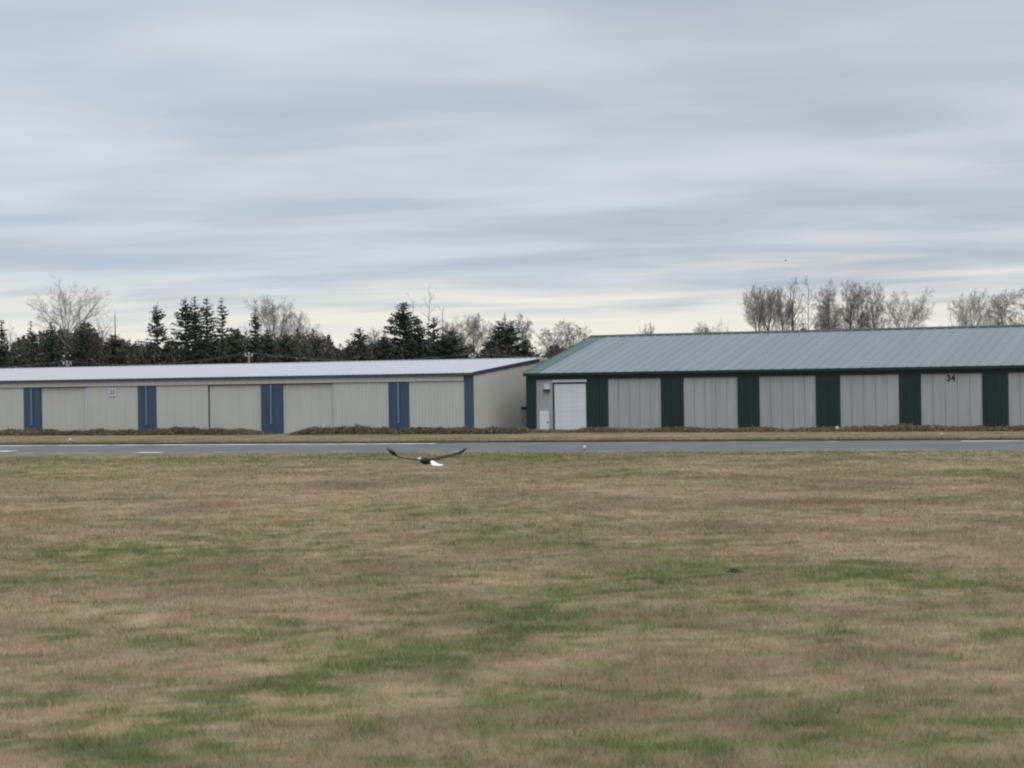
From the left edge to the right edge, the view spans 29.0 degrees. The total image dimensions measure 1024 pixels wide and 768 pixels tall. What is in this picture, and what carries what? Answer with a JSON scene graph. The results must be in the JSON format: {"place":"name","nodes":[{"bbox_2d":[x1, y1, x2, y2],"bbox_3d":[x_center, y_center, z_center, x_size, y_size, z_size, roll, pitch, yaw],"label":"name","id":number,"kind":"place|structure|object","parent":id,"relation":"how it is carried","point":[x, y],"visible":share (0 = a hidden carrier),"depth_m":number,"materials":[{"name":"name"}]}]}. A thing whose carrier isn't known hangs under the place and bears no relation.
{"place":"outdoors","nodes":[
{"label":"outdoors","id":0,"kind":"place"},
{"bbox_2d":[387,447,466,465],"bbox_3d":[-2.058,1.774,48.952,2.073,0.481,1.072,-1,0,-51],"label":"eagle","id":1,"kind":"object","parent":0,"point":[424,460],"visible":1,"depth_m":48.87},
{"bbox_2d":[0,449,1023,767],"bbox_3d":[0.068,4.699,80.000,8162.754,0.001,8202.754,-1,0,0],"label":"ground","id":2,"kind":"structure","parent":0,"point":[662,713],"depth_m":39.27,"materials":[{"name":"brown plant"}]},
{"bbox_2d":[245,352,252,362],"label":"utility pole","id":3,"kind":"object","parent":2,"relation":"on","point":[248,356],"visible":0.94,"depth_m":249.35,"materials":[{"name":"grey wood"}]},
{"bbox_2d":[11,352,518,366],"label":"power line","id":4,"kind":"object","parent":3,"relation":"attached to","point":[260,354],"visible":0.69,"depth_m":246.57,"materials":[{"name":"metal"}]},
{"bbox_2d":[5,353,545,367],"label":"power line","id":5,"kind":"object","parent":3,"relation":"attached to","point":[274,355],"visible":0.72,"depth_m":248.55,"materials":[{"name":"metal"}]},
{"bbox_2d":[0,357,548,433],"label":"hangar","id":6,"kind":"structure","parent":2,"relation":"on","point":[290,397],"depth_m":194.47,"materials":[{"name":"beige metal"}]},
{"bbox_2d":[0,388,23,430],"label":"sliding door","id":7,"kind":"structure","parent":6,"relation":"in","point":[11,399],"depth_m":205.09,"materials":[{"name":"beige metal"}]},
{"bbox_2d":[41,388,85,430],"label":"sliding door","id":8,"kind":"structure","parent":6,"relation":"in","point":[63,409],"depth_m":202.65,"materials":[{"name":"beige metal"}]},
{"bbox_2d":[87,386,137,433],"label":"sliding door","id":9,"kind":"structure","parent":6,"relation":"in","point":[104,411],"depth_m":200.05,"materials":[{"name":"beige metal"}]},
{"bbox_2d":[156,385,208,429],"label":"sliding door","id":10,"kind":"structure","parent":6,"relation":"in","point":[182,405],"depth_m":196.66,"materials":[{"name":"beige metal"}]},
{"bbox_2d":[210,385,260,430],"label":"sliding door","id":11,"kind":"structure","parent":6,"relation":"in","point":[232,406],"depth_m":194.32,"materials":[{"name":"beige metal"}]},
{"bbox_2d":[283,384,332,433],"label":"sliding door","id":12,"kind":"structure","parent":6,"relation":"in","point":[305,406],"depth_m":191.12,"materials":[{"name":"beige metal"}]},
{"bbox_2d":[333,382,388,427],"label":"sliding door","id":13,"kind":"structure","parent":6,"relation":"in","point":[363,404],"depth_m":188.57,"materials":[{"name":"beige metal"}]},
{"bbox_2d":[409,381,464,428],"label":"sliding door","id":14,"kind":"structure","parent":6,"relation":"in","point":[431,404],"depth_m":185.33,"materials":[{"name":"beige metal"}]},
{"bbox_2d":[521,407,526,426],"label":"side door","id":15,"kind":"structure","parent":6,"relation":"in","point":[523,409],"depth_m":194.08,"materials":[{"name":"grey metal"}]},
{"bbox_2d":[693,322,731,332],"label":"bare tree","id":16,"kind":"object","parent":2,"relation":"on","point":[704,329],"visible":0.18,"depth_m":299.36,"materials":[{"name":"grey plant"}]},
{"bbox_2d":[726,568,743,572],"bbox_3d":[5.463,4.568,48.579,0.408,0.106,0.367,-1,0,26],"label":"earth clod","id":17,"kind":"object","parent":2,"relation":"on","point":[732,570],"visible":0.98,"depth_m":48.50,"materials":[{"name":"soil"}]},
{"bbox_2d":[523,324,1023,429],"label":"hangar","id":18,"kind":"structure","parent":2,"relation":"on","point":[948,376],"depth_m":178.44,"materials":[{"name":"green metal"}]},
{"bbox_2d":[539,408,550,429],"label":"entrance door","id":19,"kind":"structure","parent":18,"relation":"in","point":[544,413],"depth_m":184.65,"materials":[{"name":"white paint"}]},
{"bbox_2d":[553,382,586,429],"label":"roll up door","id":20,"kind":"structure","parent":18,"relation":"in","point":[569,398],"depth_m":183.71,"materials":[{"name":"white paint"}]},
{"bbox_2d":[608,378,660,428],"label":"sliding door","id":21,"kind":"structure","parent":18,"relation":"in","point":[632,402],"depth_m":181.12,"materials":[{"name":"grey metal"}]},
{"bbox_2d":[683,377,737,428],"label":"sliding door","id":22,"kind":"structure","parent":18,"relation":"in","point":[709,402],"depth_m":178.18,"materials":[{"name":"grey metal"}]},
{"bbox_2d":[759,376,815,428],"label":"sliding door","id":23,"kind":"structure","parent":18,"relation":"in","point":[787,402],"depth_m":175.34,"materials":[{"name":"grey metal"}]},
{"bbox_2d":[840,374,899,426],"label":"sliding door","id":24,"kind":"structure","parent":18,"relation":"in","point":[869,399],"depth_m":172.37,"materials":[{"name":"grey metal"}]},
{"bbox_2d":[921,373,982,426],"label":"sliding door","id":25,"kind":"structure","parent":18,"relation":"in","point":[954,399],"depth_m":169.49,"materials":[{"name":"grey metal"}]},
{"bbox_2d":[1008,372,1023,426],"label":"sliding door","id":26,"kind":"structure","parent":18,"relation":"in","point":[1015,380],"depth_m":167.31,"materials":[{"name":"grey metal"}]},
{"bbox_2d":[845,284,885,328],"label":"bare tree","id":27,"kind":"object","parent":2,"relation":"on","point":[857,308],"visible":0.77,"depth_m":285.62,"materials":[{"name":"grey plant"}]},
{"bbox_2d":[878,286,936,327],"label":"bare tree","id":28,"kind":"object","parent":2,"relation":"on","point":[914,317],"visible":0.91,"depth_m":289.68,"materials":[{"name":"grey plant"}]},
{"bbox_2d":[947,289,1002,325],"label":"bare tree","id":29,"kind":"object","parent":2,"relation":"on","point":[979,317],"visible":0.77,"depth_m":290.04,"materials":[{"name":"grey plant"}]},
{"bbox_2d":[983,289,1023,324],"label":"bare tree","id":30,"kind":"object","parent":2,"relation":"on","point":[999,308],"visible":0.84,"depth_m":284.25,"materials":[{"name":"grey plant"}]},
{"bbox_2d":[1007,287,1023,324],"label":"bare tree","id":31,"kind":"object","parent":2,"relation":"on","point":[1022,321],"visible":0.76,"depth_m":284.81,"materials":[{"name":"grey plant"}]},
{"bbox_2d":[0,440,1023,453],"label":"runway","id":32,"kind":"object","parent":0,"point":[942,445],"visible":0.95,"depth_m":146.84,"materials":[{"name":"grey asphalt"}]},
{"bbox_2d":[0,443,435,445],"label":"runway edge line","id":33,"kind":"object","parent":32,"relation":"on","point":[202,444],"visible":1,"depth_m":165.06,"materials":[{"name":"white paint"}]},
{"bbox_2d":[161,449,1023,452],"bbox_3d":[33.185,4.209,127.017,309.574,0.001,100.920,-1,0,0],"label":"runway edge line","id":34,"kind":"object","parent":32,"relation":"on","point":[543,451],"visible":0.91,"depth_m":137.64,"materials":[{"name":"white paint"}]},
{"bbox_2d":[453,441,871,443],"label":"runway edge line","id":35,"kind":"object","parent":32,"relation":"on","point":[663,442],"visible":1,"depth_m":152.99,"materials":[{"name":"white paint"}]},
{"bbox_2d":[0,431,1023,444],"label":"verge","id":36,"kind":"structure","parent":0,"point":[306,436],"depth_m":168.18,"materials":[{"name":"green plant"}]},
{"bbox_2d":[0,320,18,367],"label":"conifer tree","id":37,"kind":"object","parent":36,"relation":"on","point":[3,352],"visible":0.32,"depth_m":284.82,"materials":[{"name":"green plant"}]},
{"bbox_2d":[5,324,19,353],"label":"bare tree","id":38,"kind":"object","parent":36,"relation":"on","point":[10,338],"visible":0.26,"depth_m":299.76,"materials":[{"name":"grey plant"}]},
{"bbox_2d":[23,321,40,367],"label":"conifer tree","id":39,"kind":"object","parent":36,"relation":"on","point":[29,337],"visible":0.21,"depth_m":289.87,"materials":[{"name":"green plant"}]},
{"bbox_2d":[36,322,65,367],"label":"conifer tree","id":40,"kind":"object","parent":36,"relation":"on","point":[53,352],"visible":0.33,"depth_m":279.76,"materials":[{"name":"green plant"}]},
{"bbox_2d":[26,275,110,366],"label":"bare tree","id":41,"kind":"object","parent":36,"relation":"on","point":[66,312],"visible":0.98,"depth_m":285.85,"materials":[{"name":"grey plant"}]},
{"bbox_2d":[68,323,96,366],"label":"conifer tree","id":42,"kind":"object","parent":36,"relation":"on","point":[79,353],"visible":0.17,"depth_m":279.71,"materials":[{"name":"green plant"}]},
{"bbox_2d":[75,324,105,363],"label":"conifer tree","id":43,"kind":"object","parent":36,"relation":"on","point":[91,346],"visible":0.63,"depth_m":285.69,"materials":[{"name":"green plant"}]},
{"bbox_2d":[94,316,112,362],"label":"bare tree","id":44,"kind":"object","parent":36,"relation":"on","point":[102,333],"visible":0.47,"depth_m":296.06,"materials":[{"name":"grey plant"}]},
{"bbox_2d":[96,334,131,365],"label":"conifer tree","id":45,"kind":"object","parent":36,"relation":"on","point":[117,360],"visible":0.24,"depth_m":282.55,"materials":[{"name":"green plant"}]},
{"bbox_2d":[134,339,141,361],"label":"conifer tree","id":46,"kind":"object","parent":36,"relation":"on","point":[138,342],"visible":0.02,"depth_m":299.95,"materials":[{"name":"green plant"}]},
{"bbox_2d":[132,302,177,365],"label":"conifer tree","id":47,"kind":"object","parent":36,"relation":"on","point":[159,331],"visible":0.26,"depth_m":287.67,"materials":[{"name":"green plant"}]},
{"bbox_2d":[163,297,210,364],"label":"conifer tree","id":48,"kind":"object","parent":36,"relation":"on","point":[181,325],"visible":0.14,"depth_m":289.47,"materials":[{"name":"green plant"}]},
{"bbox_2d":[173,297,217,364],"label":"conifer tree","id":49,"kind":"object","parent":36,"relation":"on","point":[194,330],"visible":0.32,"depth_m":283.60,"materials":[{"name":"green plant"}]},
{"bbox_2d":[192,297,219,363],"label":"conifer tree","id":50,"kind":"object","parent":36,"relation":"on","point":[206,321],"visible":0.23,"depth_m":291.83,"materials":[{"name":"green plant"}]},
{"bbox_2d":[207,298,230,363],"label":"conifer tree","id":51,"kind":"object","parent":36,"relation":"on","point":[222,332],"visible":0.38,"depth_m":287.74,"materials":[{"name":"green plant"}]},
{"bbox_2d":[221,327,254,363],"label":"conifer tree","id":52,"kind":"object","parent":36,"relation":"on","point":[234,352],"visible":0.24,"depth_m":279.36,"materials":[{"name":"green plant"}]},
{"bbox_2d":[242,309,266,362],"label":"conifer tree","id":53,"kind":"object","parent":36,"relation":"on","point":[256,326],"visible":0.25,"depth_m":285.67,"materials":[{"name":"green plant"}]},
{"bbox_2d":[0,424,530,435],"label":"brambles","id":54,"kind":"object","parent":36,"relation":"on","point":[358,429],"visible":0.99,"depth_m":189.15,"materials":[{"name":"brown plant"}]},
{"bbox_2d":[255,329,284,362],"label":"conifer tree","id":55,"kind":"object","parent":36,"relation":"on","point":[267,358],"visible":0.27,"depth_m":277.56,"materials":[{"name":"green plant"}]},
{"bbox_2d":[240,296,305,340],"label":"bare tree","id":56,"kind":"object","parent":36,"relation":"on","point":[272,310],"visible":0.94,"depth_m":294.38,"materials":[{"name":"grey plant"}]},
{"bbox_2d":[0,320,570,367],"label":"tree line","id":57,"kind":"object","parent":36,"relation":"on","point":[18,354],"visible":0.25,"depth_m":287.92,"materials":[{"name":"green plant"}]},
{"bbox_2d":[271,334,300,362],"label":"conifer tree","id":58,"kind":"object","parent":36,"relation":"on","point":[282,344],"visible":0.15,"depth_m":283.77,"materials":[{"name":"green plant"}]},
{"bbox_2d":[269,311,310,350],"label":"bare tree","id":59,"kind":"object","parent":36,"relation":"on","point":[291,326],"visible":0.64,"depth_m":296.23,"materials":[{"name":"grey plant"}]},
{"bbox_2d":[305,323,325,349],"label":"bare tree","id":60,"kind":"object","parent":36,"relation":"on","point":[316,333],"visible":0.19,"depth_m":297.95,"materials":[{"name":"grey plant"}]},
{"bbox_2d":[307,331,328,361],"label":"conifer tree","id":61,"kind":"object","parent":36,"relation":"on","point":[314,344],"visible":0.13,"depth_m":291.63,"materials":[{"name":"green plant"}]},
{"bbox_2d":[336,343,345,360],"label":"conifer tree","id":62,"kind":"object","parent":36,"relation":"on","point":[340,345],"visible":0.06,"depth_m":289.85,"materials":[{"name":"green plant"}]},
{"bbox_2d":[342,339,355,357],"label":"conifer tree","id":63,"kind":"object","parent":36,"relation":"on","point":[348,346],"visible":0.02,"depth_m":291.84,"materials":[{"name":"green plant"}]},
{"bbox_2d":[340,327,374,360],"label":"conifer tree","id":64,"kind":"object","parent":36,"relation":"on","point":[360,339],"visible":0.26,"depth_m":287.73,"materials":[{"name":"green plant"}]},
{"bbox_2d":[356,327,381,348],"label":"bare tree","id":65,"kind":"object","parent":36,"relation":"on","point":[375,338],"visible":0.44,"depth_m":299.20,"materials":[{"name":"grey plant"}]},
{"bbox_2d":[375,333,396,360],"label":"conifer tree","id":66,"kind":"object","parent":36,"relation":"on","point":[379,355],"visible":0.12,"depth_m":283.58,"materials":[{"name":"green plant"}]},
{"bbox_2d":[375,302,431,359],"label":"conifer tree","id":67,"kind":"object","parent":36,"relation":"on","point":[403,323],"visible":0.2,"depth_m":289.59,"materials":[{"name":"green plant"}]},
{"bbox_2d":[401,319,436,359],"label":"conifer tree","id":68,"kind":"object","parent":36,"relation":"on","point":[418,337],"visible":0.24,"depth_m":284.61,"materials":[{"name":"green plant"}]},
{"bbox_2d":[421,286,441,338],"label":"bare tree","id":69,"kind":"object","parent":36,"relation":"on","point":[427,314],"visible":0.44,"depth_m":299.40,"materials":[{"name":"plant"}]},
{"bbox_2d":[424,317,443,356],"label":"tree","id":70,"kind":"object","parent":36,"relation":"on","point":[433,336],"visible":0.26,"depth_m":291.80,"materials":[{"name":"green plant"}]},
{"bbox_2d":[420,329,468,359],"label":"conifer tree","id":71,"kind":"object","parent":36,"relation":"on","point":[448,341],"visible":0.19,"depth_m":283.48,"materials":[{"name":"green plant"}]},
{"bbox_2d":[439,315,482,353],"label":"bare tree","id":72,"kind":"object","parent":36,"relation":"on","point":[453,328],"visible":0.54,"depth_m":299.72,"materials":[{"name":"grey plant"}]},
{"bbox_2d":[455,314,488,351],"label":"bare tree","id":73,"kind":"object","parent":36,"relation":"on","point":[475,341],"visible":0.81,"depth_m":298.31,"materials":[{"name":"grey plant"}]},
{"bbox_2d":[477,320,497,353],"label":"bare tree","id":74,"kind":"object","parent":36,"relation":"on","point":[489,334],"visible":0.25,"depth_m":301.44,"materials":[{"name":"grey plant"}]},
{"bbox_2d":[482,321,512,357],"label":"conifer tree","id":75,"kind":"object","parent":36,"relation":"on","point":[497,337],"visible":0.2,"depth_m":289.53,"materials":[{"name":"green plant"}]},
{"bbox_2d":[500,315,515,344],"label":"bare tree","id":76,"kind":"object","parent":36,"relation":"on","point":[504,323],"visible":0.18,"depth_m":304.01,"materials":[{"name":"grey plant"}]},
{"bbox_2d":[491,319,529,357],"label":"conifer tree","id":77,"kind":"object","parent":36,"relation":"on","point":[510,339],"visible":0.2,"depth_m":287.68,"materials":[{"name":"green plant"}]},
{"bbox_2d":[514,314,535,349],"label":"bare tree","id":78,"kind":"object","parent":36,"relation":"on","point":[524,332],"visible":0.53,"depth_m":302.14,"materials":[{"name":"grey plant"}]},
{"bbox_2d":[518,335,534,357],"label":"conifer tree","id":79,"kind":"object","parent":36,"relation":"on","point":[525,350],"visible":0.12,"depth_m":285.92,"materials":[{"name":"green plant"}]},
{"bbox_2d":[533,319,576,354],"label":"bare tree","id":80,"kind":"object","parent":36,"relation":"on","point":[548,333],"visible":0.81,"depth_m":300.04,"materials":[{"name":"grey plant"}]},
{"bbox_2d":[546,344,572,357],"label":"bare tree","id":81,"kind":"object","parent":36,"relation":"on","point":[557,350],"visible":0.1,"depth_m":270.50,"materials":[{"name":"grey plant"}]},
{"bbox_2d":[560,322,591,348],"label":"bare tree","id":82,"kind":"object","parent":36,"relation":"on","point":[573,338],"visible":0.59,"depth_m":301.39,"materials":[{"name":"grey plant"}]},
{"bbox_2d":[637,323,653,333],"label":"bare tree","id":83,"kind":"object","parent":36,"relation":"on","point":[644,329],"visible":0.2,"depth_m":279.47,"materials":[{"name":"grey plant"}]},
{"bbox_2d":[741,284,779,330],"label":"bare tree","id":84,"kind":"object","parent":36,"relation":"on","point":[757,317],"visible":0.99,"depth_m":277.20,"materials":[{"name":"grey plant"}]},
{"bbox_2d":[755,287,783,330],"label":"bare tree","id":85,"kind":"object","parent":36,"relation":"on","point":[772,313],"visible":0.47,"depth_m":280.82,"materials":[{"name":"grey plant"}]},
{"bbox_2d":[528,423,1023,432],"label":"dead weeds","id":86,"kind":"object","parent":36,"relation":"on","point":[885,428],"visible":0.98,"depth_m":171.71,"materials":[{"name":"brown plant"}]},
{"bbox_2d":[769,289,798,330],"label":"bare tree","id":87,"kind":"object","parent":36,"relation":"on","point":[782,316],"visible":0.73,"depth_m":285.91,"materials":[{"name":"grey plant"}]},
{"bbox_2d":[780,277,805,329],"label":"bare tree","id":88,"kind":"object","parent":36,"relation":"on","point":[792,314],"visible":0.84,"depth_m":287.24,"materials":[{"name":"grey plant"}]},
{"bbox_2d":[798,274,815,329],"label":"bare tree","id":89,"kind":"object","parent":36,"relation":"on","point":[808,324],"visible":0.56,"depth_m":282.93,"materials":[{"name":"plant"}]},
{"bbox_2d":[810,279,851,329],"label":"bare tree","id":90,"kind":"object","parent":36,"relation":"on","point":[828,318],"visible":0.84,"depth_m":282.75,"materials":[{"name":"grey plant"}]},
{"bbox_2d":[818,293,843,328],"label":"bare tree","id":91,"kind":"object","parent":36,"relation":"on","point":[833,302],"visible":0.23,"depth_m":290.03,"materials":[{"name":"grey plant"}]},
{"bbox_2d":[830,279,867,328],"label":"bare tree","id":92,"kind":"object","parent":36,"relation":"on","point":[846,319],"visible":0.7,"depth_m":287.63,"materials":[{"name":"grey plant"}]},
{"bbox_2d":[860,282,890,327],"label":"bare tree","id":93,"kind":"object","parent":36,"relation":"on","point":[866,315],"visible":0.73,"depth_m":284.07,"materials":[{"name":"grey plant"}]},
{"bbox_2d":[938,296,973,325],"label":"bare tree","id":94,"kind":"object","parent":36,"relation":"on","point":[961,315],"visible":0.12,"depth_m":282.59,"materials":[{"name":"grey plant"}]},
{"bbox_2d":[974,305,998,324],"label":"bare tree","id":95,"kind":"object","parent":36,"relation":"on","point":[989,318],"visible":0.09,"depth_m":284.37,"materials":[{"name":"grey plant"}]},
{"bbox_2d":[0,0,1023,361],"label":"sky","id":96,"kind":"structure","parent":0,"point":[609,167],"materials":[{"name":"grey"}]}
]}

